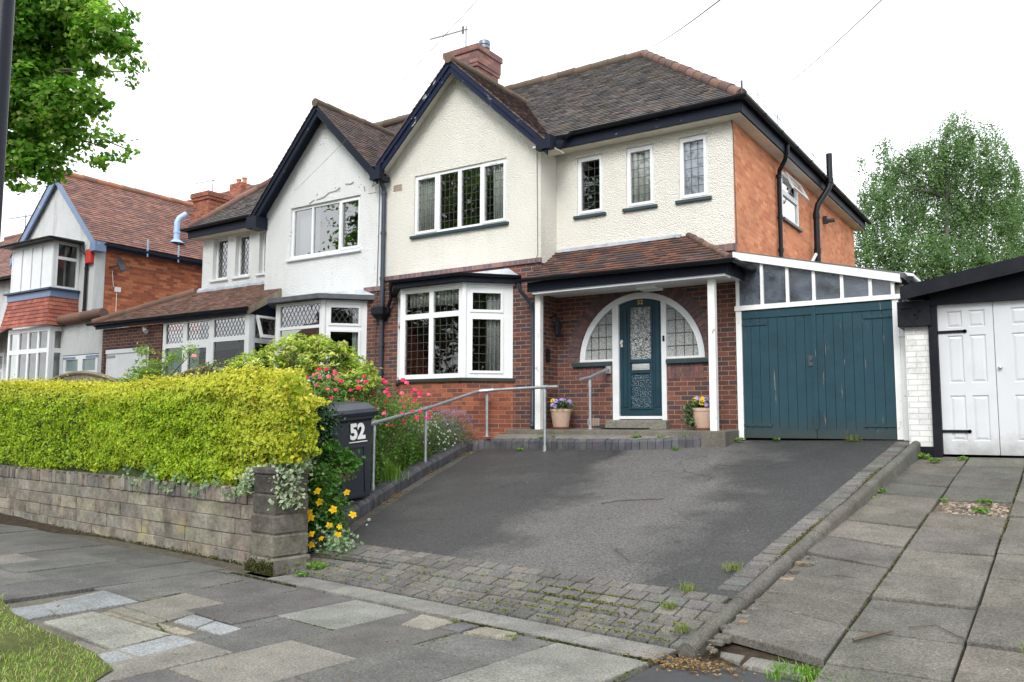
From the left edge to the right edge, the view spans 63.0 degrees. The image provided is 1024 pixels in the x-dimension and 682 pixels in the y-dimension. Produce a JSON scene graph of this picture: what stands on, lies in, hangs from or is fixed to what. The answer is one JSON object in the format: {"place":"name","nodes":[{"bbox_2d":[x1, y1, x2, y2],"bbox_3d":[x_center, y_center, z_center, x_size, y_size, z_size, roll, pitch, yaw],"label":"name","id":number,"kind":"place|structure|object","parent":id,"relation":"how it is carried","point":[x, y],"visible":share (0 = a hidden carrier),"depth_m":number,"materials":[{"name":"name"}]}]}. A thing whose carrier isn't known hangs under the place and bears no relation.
{"place":"outdoors","nodes":[
{"label":"outdoors","id":0,"kind":"place"},
{"bbox_2d":[0,524,648,681],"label":"pavement","id":1,"kind":"structure","parent":0,"point":[99,606],"depth_m":6.07,"materials":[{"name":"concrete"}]},
{"bbox_2d":[0,592,112,681],"bbox_3d":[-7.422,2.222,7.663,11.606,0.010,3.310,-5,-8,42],"label":"verge","id":2,"kind":"structure","parent":1,"relation":"on","point":[9,643],"depth_m":5.36,"materials":[{"name":"plant"}]},
{"bbox_2d":[0,0,14,238],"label":"lamp post","id":3,"kind":"object","parent":2,"relation":"on","point":[7,11],"depth_m":5.42,"materials":[{"name":"grey metal"}]},
{"bbox_2d":[55,533,251,572],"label":"wall foot grit","id":4,"kind":"structure","parent":1,"relation":"on","point":[191,558],"depth_m":9.66,"materials":[{"name":"grey gravel"}]},
{"bbox_2d":[54,452,791,681],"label":"leaf litter","id":5,"kind":"object","parent":1,"relation":"on","point":[703,666],"visible":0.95,"depth_m":5.24,"materials":[{"name":"brown plant"}]},
{"bbox_2d":[230,572,674,666],"bbox_3d":[-0.901,2.175,6.797,4.993,0.029,0.110,-4,-7,39],"label":"pavement edge moss","id":6,"kind":"object","parent":1,"relation":"on","point":[478,624],"visible":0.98,"depth_m":5.98,"materials":[{"name":"green plant"}]},
{"bbox_2d":[402,614,516,640],"bbox_3d":[-0.384,2.118,6.115,0.986,0.050,0.328,-4,-7,33],"label":"paving patch","id":7,"kind":"object","parent":1,"relation":"on","point":[424,622],"visible":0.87,"depth_m":6.10,"materials":[{"name":"beige stone"}]},
{"bbox_2d":[126,467,1023,681],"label":"slab joint moss","id":8,"kind":"object","parent":1,"relation":"on","point":[623,675],"visible":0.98,"depth_m":6.36,"materials":[{"name":"green plant"}]},
{"bbox_2d":[0,452,1023,657],"bbox_3d":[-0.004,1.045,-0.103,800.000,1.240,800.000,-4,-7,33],"label":"ground","id":9,"kind":"structure","parent":0,"point":[6,519],"depth_m":12.16,"materials":[{"name":"soil"}]},
{"bbox_2d":[0,213,31,380],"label":"terraced house","id":10,"kind":"structure","parent":9,"relation":"on","point":[5,276],"depth_m":25.85,"materials":[{"name":"red tile"}]},
{"bbox_2d":[0,353,4,378],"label":"window","id":11,"kind":"structure","parent":10,"relation":"in","point":[1,354],"depth_m":25.52,"materials":[{"name":"white plastic"}]},
{"bbox_2d":[4,0,149,195],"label":"lime tree","id":12,"kind":"object","parent":9,"relation":"on","point":[55,46],"visible":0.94,"depth_m":11.73,"materials":[{"name":"green plant"}]},
{"bbox_2d":[43,371,118,390],"bbox_3d":[-8.204,1.340,15.686,3.338,1.555,0.080,-5,-7,40],"label":"fence panel","id":13,"kind":"object","parent":9,"relation":"on","point":[78,375],"visible":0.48,"depth_m":15.53,"materials":[{"name":"brown wood"}]},
{"bbox_2d":[0,168,234,381],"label":"gabled house","id":14,"kind":"structure","parent":9,"relation":"on","point":[86,243],"depth_m":22.62,"materials":[{"name":"red tile"}]},
{"bbox_2d":[5,326,52,380],"bbox_3d":[-12.749,0.838,21.990,2.130,2.360,0.070,-4,-7,33],"label":"bay window","id":15,"kind":"structure","parent":14,"relation":"in","point":[38,350],"depth_m":21.99,"materials":[{"name":"white plastic"}]},
{"bbox_2d":[54,308,199,377],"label":"rendered garage","id":16,"kind":"structure","parent":9,"relation":"on","point":[81,345],"depth_m":21.24,"materials":[{"name":"concrete"}]},
{"bbox_2d":[62,354,98,373],"bbox_3d":[-10.910,1.487,21.062,1.610,2.260,0.082,-4,-7,33],"label":"garage door","id":17,"kind":"structure","parent":16,"relation":"in","point":[79,362],"depth_m":21.10,"materials":[{"name":"white paint"}]},
{"bbox_2d":[0,464,310,576],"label":"garden wall","id":18,"kind":"structure","parent":9,"relation":"on","point":[213,521],"depth_m":9.80,"materials":[{"name":"stone"}]},
{"bbox_2d":[32,520,273,575],"bbox_3d":[-5.909,2.508,11.374,9.456,0.233,0.153,-5,-7,40],"label":"moss","id":19,"kind":"object","parent":18,"relation":"on","point":[267,569],"visible":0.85,"depth_m":8.90,"materials":[{"name":"green plant"}]},
{"bbox_2d":[122,464,244,499],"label":"ivy","id":20,"kind":"object","parent":18,"relation":"on","point":[180,480],"visible":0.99,"depth_m":9.69,"materials":[{"name":"green plant"}]},
{"bbox_2d":[234,457,324,510],"bbox_3d":[-2.473,1.445,8.713,0.844,0.595,0.705,-4,-7,33],"label":"ivy","id":21,"kind":"object","parent":18,"relation":"on","point":[247,487],"visible":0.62,"depth_m":8.57,"materials":[{"name":"green plant"}]},
{"bbox_2d":[0,361,331,486],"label":"hedge","id":22,"kind":"object","parent":9,"relation":"on","point":[227,427],"visible":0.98,"depth_m":10.07,"materials":[{"name":"green plant"}]},
{"bbox_2d":[318,438,371,481],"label":"leafy shoot","id":23,"kind":"object","parent":22,"relation":"attached to","point":[353,464],"visible":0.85,"depth_m":9.78,"materials":[{"name":"green plant"}]},
{"bbox_2d":[177,366,222,378],"bbox_3d":[-4.743,1.110,12.772,1.935,1.465,0.080,-5,-7,40],"label":"fence panel","id":24,"kind":"object","parent":9,"relation":"on","point":[189,371],"visible":0.14,"depth_m":12.99,"materials":[{"name":"brown wood"}]},
{"bbox_2d":[187,177,259,202],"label":"background house","id":25,"kind":"structure","parent":9,"relation":"on","point":[238,188],"depth_m":42.26,"materials":[{"name":"orange brick"}]},
{"bbox_2d":[86,98,493,404],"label":"semi detached house","id":26,"kind":"structure","parent":9,"relation":"on","point":[264,283],"depth_m":18.04,"materials":[{"name":"white paint"}]},
{"bbox_2d":[105,347,148,381],"bbox_3d":[-9.110,1.341,19.730,1.790,2.340,0.080,-4,-7,33],"label":"store door","id":27,"kind":"structure","parent":26,"relation":"in","point":[117,360],"depth_m":19.91,"materials":[{"name":"white paint"}]},
{"bbox_2d":[161,314,244,379],"bbox_3d":[-6.671,0.730,18.130,3.020,2.460,0.070,-4,-7,33],"label":"porch window","id":28,"kind":"structure","parent":26,"relation":"in","point":[210,344],"depth_m":18.27,"materials":[{"name":"white plastic"}]},
{"bbox_2d":[209,238,227,282],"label":"window","id":29,"kind":"structure","parent":26,"relation":"in","point":[219,248],"depth_m":20.30,"materials":[{"name":"white plastic"}]},
{"bbox_2d":[231,234,249,278],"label":"window","id":30,"kind":"structure","parent":26,"relation":"in","point":[242,237],"depth_m":19.84,"materials":[{"name":"white plastic"}]},
{"bbox_2d":[231,347,261,367],"bbox_3d":[-5.763,1.095,18.941,1.900,1.900,0.020,-4,-7,33],"label":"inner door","id":31,"kind":"structure","parent":26,"relation":"in","point":[234,351],"depth_m":19.32,"materials":[{"name":"grey"}]},
{"bbox_2d":[255,231,265,275],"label":"window","id":32,"kind":"structure","parent":26,"relation":"in","point":[264,239],"depth_m":19.39,"materials":[{"name":"white plastic"}]},
{"bbox_2d":[253,315,284,367],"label":"porch window","id":33,"kind":"structure","parent":26,"relation":"in","point":[268,337],"depth_m":17.53,"materials":[{"name":"white plastic"}]},
{"bbox_2d":[299,207,320,255],"bbox_3d":[-4.355,-2.229,17.984,0.622,1.264,0.023,-4,-7,33],"label":"curtain","id":34,"kind":"object","parent":26,"relation":"hanging from","point":[305,230],"visible":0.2,"depth_m":18.02,"materials":[{"name":"white fabric"}]},
{"bbox_2d":[275,300,368,383],"bbox_3d":[-4.076,0.066,16.905,2.620,1.640,0.703,-4,-7,33],"label":"bay window","id":35,"kind":"structure","parent":26,"relation":"in","point":[325,326],"depth_m":16.46,"materials":[{"name":"white plastic"}]},
{"bbox_2d":[285,195,361,261],"bbox_3d":[-3.901,-2.325,17.438,2.170,1.175,0.180,-4,-7,33],"label":"window","id":36,"kind":"structure","parent":26,"relation":"in","point":[341,249],"depth_m":17.40,"materials":[{"name":"white plastic"}]},
{"bbox_2d":[352,308,358,367],"bbox_3d":[-2.984,0.023,16.569,0.356,1.614,0.043,1,-6,-11],"label":"curtain","id":37,"kind":"object","parent":26,"relation":"hanging from","point":[355,337],"visible":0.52,"depth_m":16.57,"materials":[{"name":"white fabric"}]},
{"bbox_2d":[309,0,476,176],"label":"overhead cable","id":38,"kind":"object","parent":26,"relation":"attached to","point":[395,88],"visible":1,"depth_m":8.04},
{"bbox_2d":[308,441,446,522],"bbox_3d":[-10.227,2.409,17.762,23.130,0.780,6.698,-4,-7,33],"label":"flower bed","id":39,"kind":"object","parent":9,"relation":"on","point":[388,460],"visible":0.02,"depth_m":13.83,"materials":[{"name":"soil"}]},
{"bbox_2d":[111,342,200,382],"bbox_3d":[-5.499,0.973,12.923,1.591,1.971,0.796,-4,-7,33],"label":"maple sapling","id":40,"kind":"object","parent":39,"relation":"on","point":[139,372],"visible":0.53,"depth_m":12.98,"materials":[{"name":"green plant"}]},
{"bbox_2d":[218,332,386,399],"bbox_3d":[-3.032,0.854,11.719,2.384,2.001,1.660,-4,-7,33],"label":"pieris shrub","id":41,"kind":"object","parent":39,"relation":"on","point":[314,352],"visible":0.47,"depth_m":11.59,"materials":[{"name":"green plant"}]},
{"bbox_2d":[188,354,231,376],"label":"rose shoot","id":42,"kind":"object","parent":41,"relation":"attached to","point":[204,368],"visible":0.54,"depth_m":12.29,"materials":[{"name":"green plant"}]},
{"bbox_2d":[307,389,349,500],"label":"evergreen shrub","id":43,"kind":"object","parent":39,"relation":"on","point":[323,413],"visible":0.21,"depth_m":9.82,"materials":[{"name":"green plant"}]},
{"bbox_2d":[306,453,356,550],"bbox_3d":[-2.098,1.830,9.294,0.699,1.150,1.137,2,-6,-13],"label":"yellow flowered shrub","id":44,"kind":"object","parent":39,"relation":"on","point":[323,511],"visible":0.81,"depth_m":9.16,"materials":[{"name":"green plant"}]},
{"bbox_2d":[315,401,378,499],"bbox_3d":[-2.239,1.375,10.582,0.722,1.249,0.935,5,-8,-43],"label":"wheelie bin","id":45,"kind":"object","parent":39,"relation":"on","point":[358,415],"visible":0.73,"depth_m":10.39,"materials":[{"name":"plastic"}]},
{"bbox_2d":[306,360,442,477],"bbox_3d":[-2.013,1.256,12.056,1.904,1.882,3.752,-4,-7,33],"label":"rose bush","id":46,"kind":"object","parent":39,"relation":"on","point":[383,432],"visible":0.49,"depth_m":11.88,"materials":[{"name":"green plant"}]},
{"bbox_2d":[378,462,408,481],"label":"grass tuft","id":47,"kind":"object","parent":39,"relation":"on","point":[391,473],"visible":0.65,"depth_m":11.64,"materials":[{"name":"green plant"}]},
{"bbox_2d":[370,432,423,485],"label":"leafy ground cover","id":48,"kind":"object","parent":39,"relation":"on","point":[412,444],"visible":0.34,"depth_m":12.10,"materials":[{"name":"green plant"}]},
{"bbox_2d":[370,443,431,483],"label":"border grass","id":49,"kind":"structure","parent":39,"relation":"on","point":[406,461],"depth_m":12.65,"materials":[{"name":"green plant"}]},
{"bbox_2d":[384,397,450,448],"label":"variegated shrub","id":50,"kind":"object","parent":39,"relation":"on","point":[414,404],"visible":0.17,"depth_m":14.02,"materials":[{"name":"green plant"}]},
{"bbox_2d":[390,416,457,456],"bbox_3d":[-1.428,1.571,13.401,0.943,0.890,1.475,-4,-7,33],"label":"white flower mound","id":51,"kind":"object","parent":39,"relation":"on","point":[432,443],"visible":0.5,"depth_m":13.37,"materials":[{"name":"green plant"}]},
{"bbox_2d":[421,409,478,449],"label":"lavender","id":52,"kind":"object","parent":39,"relation":"on","point":[451,421],"visible":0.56,"depth_m":14.02,"materials":[{"name":"green plant"}]},
{"bbox_2d":[306,436,700,553],"bbox_3d":[-0.581,2.014,12.181,3.697,1.335,6.323,-8,-10,56],"label":"drive edging","id":53,"kind":"object","parent":9,"relation":"on","point":[381,492],"visible":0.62,"depth_m":12.57,"materials":[{"name":"grey brick"}]},
{"bbox_2d":[370,385,558,489],"bbox_3d":[-0.817,1.359,12.351,1.607,1.522,3.563,-4,-7,33],"label":"handrail","id":54,"kind":"object","parent":53,"relation":"on","point":[374,423],"visible":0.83,"depth_m":13.31,"materials":[{"name":"metal"}]},
{"bbox_2d":[370,25,871,450],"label":"semi detached house","id":55,"kind":"structure","parent":9,"relation":"on","point":[578,260],"depth_m":14.48,"materials":[{"name":"white paint"}]},
{"bbox_2d":[420,178,434,230],"bbox_3d":[-1.607,-2.510,16.051,0.403,1.364,0.062,-3,-7,32],"label":"curtain","id":56,"kind":"object","parent":55,"relation":"hanging from","point":[431,204],"visible":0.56,"depth_m":16.05,"materials":[{"name":"white fabric"}]},
{"bbox_2d":[410,289,458,307],"bbox_3d":[-1.343,-0.791,14.980,1.283,0.334,0.072,-4,-7,33],"label":"net pelmet","id":57,"kind":"object","parent":55,"relation":"attached to","point":[421,302],"visible":0.42,"depth_m":14.98,"materials":[{"name":"white fabric"}]},
{"bbox_2d":[395,282,514,384],"bbox_3d":[-1.245,-0.104,15.030,2.740,1.710,0.704,-4,-7,33],"label":"bay window","id":58,"kind":"structure","parent":55,"relation":"in","point":[466,313],"depth_m":14.55,"materials":[{"name":"white plastic"}]},
{"bbox_2d":[409,158,508,239],"bbox_3d":[-0.979,-2.616,15.502,2.260,1.235,0.160,-4,-7,33],"label":"window","id":59,"kind":"structure","parent":55,"relation":"in","point":[437,230],"depth_m":15.51,"materials":[{"name":"white plastic"}]},
{"bbox_2d":[487,294,499,370],"bbox_3d":[-0.210,-0.131,14.652,0.456,1.764,0.062,1,-6,-8],"label":"curtain","id":60,"kind":"object","parent":55,"relation":"hanging from","point":[493,354],"visible":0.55,"depth_m":14.62,"materials":[{"name":"white fabric"}]},
{"bbox_2d":[494,165,502,218],"bbox_3d":[-0.187,-2.598,15.108,0.373,1.364,0.062,-4,-7,35],"label":"curtain","id":61,"kind":"object","parent":55,"relation":"hanging from","point":[498,199],"visible":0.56,"depth_m":15.14,"materials":[{"name":"white fabric"}]},
{"bbox_2d":[573,154,605,219],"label":"window","id":62,"kind":"structure","parent":55,"relation":"in","point":[582,214],"depth_m":14.62,"materials":[{"name":"white plastic"}]},
{"bbox_2d":[579,364,610,428],"bbox_3d":[1.391,0.908,13.771,0.718,1.092,0.119,5,-8,-42],"label":"grab rail","id":63,"kind":"object","parent":55,"relation":"attached to","point":[607,369],"visible":1,"depth_m":13.65,"materials":[{"name":"metal"}]},
{"bbox_2d":[622,144,657,211],"bbox_3d":[2.166,-2.741,14.070,0.630,1.105,0.150,-4,-7,33],"label":"window","id":64,"kind":"structure","parent":55,"relation":"in","point":[631,206],"depth_m":14.08,"materials":[{"name":"white plastic"}]},
{"bbox_2d":[619,299,661,414],"bbox_3d":[2.133,0.255,13.831,0.770,1.945,0.100,-4,-7,33],"label":"front door","id":65,"kind":"structure","parent":55,"relation":"in","point":[640,319],"depth_m":13.84,"materials":[{"name":"teal paint"}]},
{"bbox_2d":[632,151,650,202],"bbox_3d":[2.209,-2.710,14.139,0.402,1.213,0.043,-4,-7,33],"label":"curtain","id":66,"kind":"object","parent":55,"relation":"hanging from","point":[643,181],"visible":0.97,"depth_m":14.16,"materials":[{"name":"white fabric"}]},
{"bbox_2d":[640,0,720,52],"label":"overhead cable","id":67,"kind":"object","parent":55,"relation":"attached to","point":[689,22],"visible":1,"depth_m":7.10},
{"bbox_2d":[675,133,711,204],"bbox_3d":[2.948,-2.790,13.551,0.610,1.105,0.150,-4,-7,33],"label":"window","id":68,"kind":"structure","parent":55,"relation":"in","point":[684,198],"depth_m":13.56,"materials":[{"name":"white plastic"}]},
{"bbox_2d":[685,140,703,194],"bbox_3d":[2.985,-2.759,13.612,0.441,1.213,0.011,-4,-7,33],"label":"curtain","id":69,"kind":"object","parent":55,"relation":"attached to","point":[698,171],"depth_m":13.62,"materials":[{"name":"white fabric"}]},
{"bbox_2d":[781,171,808,232],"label":"window","id":70,"kind":"structure","parent":55,"relation":"in","point":[790,211],"depth_m":15.86,"materials":[{"name":"white plastic"}]},
{"bbox_2d":[763,0,881,102],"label":"overhead cable","id":71,"kind":"object","parent":55,"relation":"attached to","point":[831,46],"visible":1,"depth_m":7.42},
{"bbox_2d":[678,441,920,660],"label":"kerb","id":72,"kind":"structure","parent":9,"relation":"on","point":[784,564],"depth_m":7.00,"materials":[{"name":"concrete"}]},
{"bbox_2d":[693,445,906,632],"bbox_3d":[3.176,1.661,8.274,0.113,1.143,6.513,-4,-7,37],"label":"edging moss","id":73,"kind":"object","parent":72,"relation":"on","point":[813,526],"visible":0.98,"depth_m":7.55,"materials":[{"name":"green plant"}]},
{"bbox_2d":[732,251,920,439],"bbox_3d":[6.369,0.089,14.927,2.552,3.799,7.200,-4,-7,33],"label":"lean to","id":74,"kind":"object","parent":9,"relation":"on","point":[831,364],"visible":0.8,"depth_m":12.10,"materials":[{"name":"white paint"}]},
{"bbox_2d":[742,306,817,438],"bbox_3d":[3.966,0.476,12.421,1.056,1.920,0.088,-4,-7,33],"label":"door","id":75,"kind":"structure","parent":74,"relation":"in","point":[779,391],"depth_m":12.40,"materials":[{"name":"teal paint"}]},
{"bbox_2d":[808,300,897,439],"bbox_3d":[4.808,0.423,11.856,1.145,1.920,0.100,-4,-7,33],"label":"door","id":76,"kind":"structure","parent":74,"relation":"in","point":[851,359],"depth_m":11.81,"materials":[{"name":"teal paint"}]},
{"bbox_2d":[700,459,1022,680],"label":"slab bed","id":77,"kind":"object","parent":9,"relation":"on","point":[748,653],"depth_m":5.38,"materials":[{"name":"soil"}]},
{"bbox_2d":[706,556,817,653],"bbox_3d":[1.898,1.910,6.224,0.160,0.352,2.124,-4,-7,37],"label":"rubble","id":78,"kind":"object","parent":77,"relation":"on","point":[720,639],"visible":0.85,"depth_m":5.73,"materials":[{"name":"concrete"}]},
{"bbox_2d":[720,651,804,681],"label":"broken slab","id":79,"kind":"structure","parent":77,"relation":"on","point":[755,664],"depth_m":5.18,"materials":[{"name":"concrete"}]},
{"bbox_2d":[932,502,1013,519],"bbox_3d":[4.551,1.673,8.268,0.681,0.101,0.620,-4,-7,33],"label":"gravel patch","id":80,"kind":"object","parent":77,"relation":"on","point":[936,509],"visible":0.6,"depth_m":8.34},
{"bbox_2d":[936,501,1008,516],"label":"gravel","id":81,"kind":"structure","parent":80,"relation":"on","point":[1002,509],"depth_m":8.27,"materials":[{"name":"beige gravel"}]},
{"bbox_2d":[972,507,989,513],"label":"weed","id":82,"kind":"object","parent":81,"relation":"on","point":[977,509],"visible":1,"depth_m":8.07,"materials":[{"name":"green plant"}]},
{"bbox_2d":[975,498,992,504],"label":"weed","id":83,"kind":"object","parent":81,"relation":"on","point":[983,500],"visible":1,"depth_m":8.36,"materials":[{"name":"green plant"}]},
{"bbox_2d":[846,109,1023,280],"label":"birch tree","id":84,"kind":"object","parent":9,"relation":"on","point":[937,244],"visible":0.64,"depth_m":29.75,"materials":[{"name":"green plant"}]},
{"bbox_2d":[988,179,1023,260],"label":"birch tree","id":85,"kind":"object","parent":9,"relation":"on","point":[1022,239],"visible":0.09,"depth_m":32.96,"materials":[{"name":"green plant"}]},
{"bbox_2d":[0,0,1023,276],"label":"sky","id":86,"kind":"structure","parent":0,"point":[229,86],"materials":[{"name":"white"}]},
{"bbox_2d":[279,442,909,654],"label":"block paving","id":87,"kind":"structure","parent":0,"point":[689,606],"depth_m":7.06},
{"bbox_2d":[305,561,327,569],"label":"weed","id":88,"kind":"object","parent":87,"relation":"on","point":[321,565],"visible":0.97,"depth_m":8.34,"materials":[{"name":"green plant"}]},
{"bbox_2d":[309,518,369,556],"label":"ivy","id":89,"kind":"object","parent":87,"relation":"on","point":[337,544],"visible":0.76,"depth_m":8.82,"materials":[{"name":"green plant"}]},
{"bbox_2d":[283,543,724,641],"bbox_3d":[-0.353,2.103,7.341,4.409,0.185,0.932,-4,-7,40],"label":"joint moss","id":90,"kind":"object","parent":87,"relation":"on","point":[574,613],"visible":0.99,"depth_m":6.61,"materials":[{"name":"green plant"}]},
{"bbox_2d":[659,600,681,609],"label":"weed tuft","id":91,"kind":"object","parent":87,"relation":"on","point":[671,606],"visible":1,"depth_m":6.19,"materials":[{"name":"green plant"}]},
{"bbox_2d":[668,621,690,633],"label":"weed tuft","id":92,"kind":"object","parent":87,"relation":"on","point":[683,626],"visible":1,"depth_m":5.76,"materials":[{"name":"green plant"}]},
{"bbox_2d":[310,438,909,598],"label":"driveway","id":93,"kind":"structure","parent":0,"point":[473,496],"depth_m":9.48,"materials":[{"name":"grey asphalt"}]},
{"bbox_2d":[490,428,739,446],"bbox_3d":[1.267,1.588,13.623,4.720,0.324,1.000,-4,-7,33],"label":"porch step","id":94,"kind":"object","parent":93,"relation":"on","point":[722,438],"visible":0.41,"depth_m":13.00,"materials":[{"name":"concrete"}]},
{"bbox_2d":[546,395,576,428],"bbox_3d":[0.788,1.190,14.108,0.580,0.578,0.628,-4,-7,33],"label":"plant pot","id":95,"kind":"object","parent":94,"relation":"on","point":[561,410],"visible":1,"depth_m":13.95,"materials":[{"name":"ceramic"}]},
{"bbox_2d":[680,395,723,429],"bbox_3d":[2.894,1.088,12.761,0.660,0.532,0.520,3,-6,-23],"label":"plant pot","id":96,"kind":"object","parent":94,"relation":"on","point":[697,411],"visible":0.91,"depth_m":12.65,"materials":[{"name":"ceramic"}]},
{"bbox_2d":[672,577,702,593],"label":"weed tuft","id":97,"kind":"object","parent":93,"relation":"on","point":[688,587],"visible":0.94,"depth_m":6.48,"materials":[{"name":"green plant"}]},
{"bbox_2d":[722,559,743,570],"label":"weed tuft","id":98,"kind":"object","parent":93,"relation":"on","point":[731,567],"visible":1,"depth_m":6.86,"materials":[{"name":"green plant"}]},
{"bbox_2d":[722,457,1023,681],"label":"slab drive","id":99,"kind":"structure","parent":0,"point":[939,574],"depth_m":6.13,"materials":[{"name":"concrete"}]},
{"bbox_2d":[765,656,905,681],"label":"edge grass","id":100,"kind":"structure","parent":99,"relation":"on","point":[806,672],"depth_m":5.00,"materials":[{"name":"green plant"}]},
{"bbox_2d":[852,630,893,641],"bbox_3d":[2.312,1.882,5.336,0.308,0.055,0.035,2,-6,-14],"label":"bark strip","id":101,"kind":"object","parent":99,"relation":"on","point":[868,635],"visible":1,"depth_m":5.32,"materials":[{"name":"brown wood"}]},
{"bbox_2d":[908,624,974,643],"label":"twig","id":102,"kind":"object","parent":99,"relation":"on","point":[940,627],"visible":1,"depth_m":5.40,"materials":[{"name":"brown wood"}]},
{"bbox_2d":[897,256,1023,457],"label":"garage","id":103,"kind":"structure","parent":0,"point":[964,337],"depth_m":10.75,"materials":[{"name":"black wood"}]},
{"bbox_2d":[937,302,999,454],"bbox_3d":[5.860,0.481,10.776,0.663,1.950,0.054,-4,-7,33],"label":"door","id":104,"kind":"structure","parent":103,"relation":"in","point":[970,421],"depth_m":10.75,"materials":[{"name":"white paint"}]},
{"bbox_2d":[993,300,1023,455],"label":"door","id":105,"kind":"structure","parent":103,"relation":"in","point":[1008,316],"depth_m":10.50,"materials":[{"name":"white wood"}]},
{"label":"pavement bed","id":106,"kind":"structure","parent":0,"visible":0},
{"bbox_2d":[267,574,676,666],"bbox_3d":[-0.634,2.188,6.787,4.255,0.050,0.298,-4,-7,40],"label":"drive threshold","id":107,"kind":"object","parent":106,"relation":"on","point":[602,643],"visible":0.86,"depth_m":6.41,"materials":[{"name":"concrete"}]},
{"bbox_2d":[624,658,807,681],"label":"tarmac patch","id":108,"kind":"object","parent":106,"relation":"on","point":[661,674],"depth_m":5.03,"materials":[{"name":"grey asphalt"}]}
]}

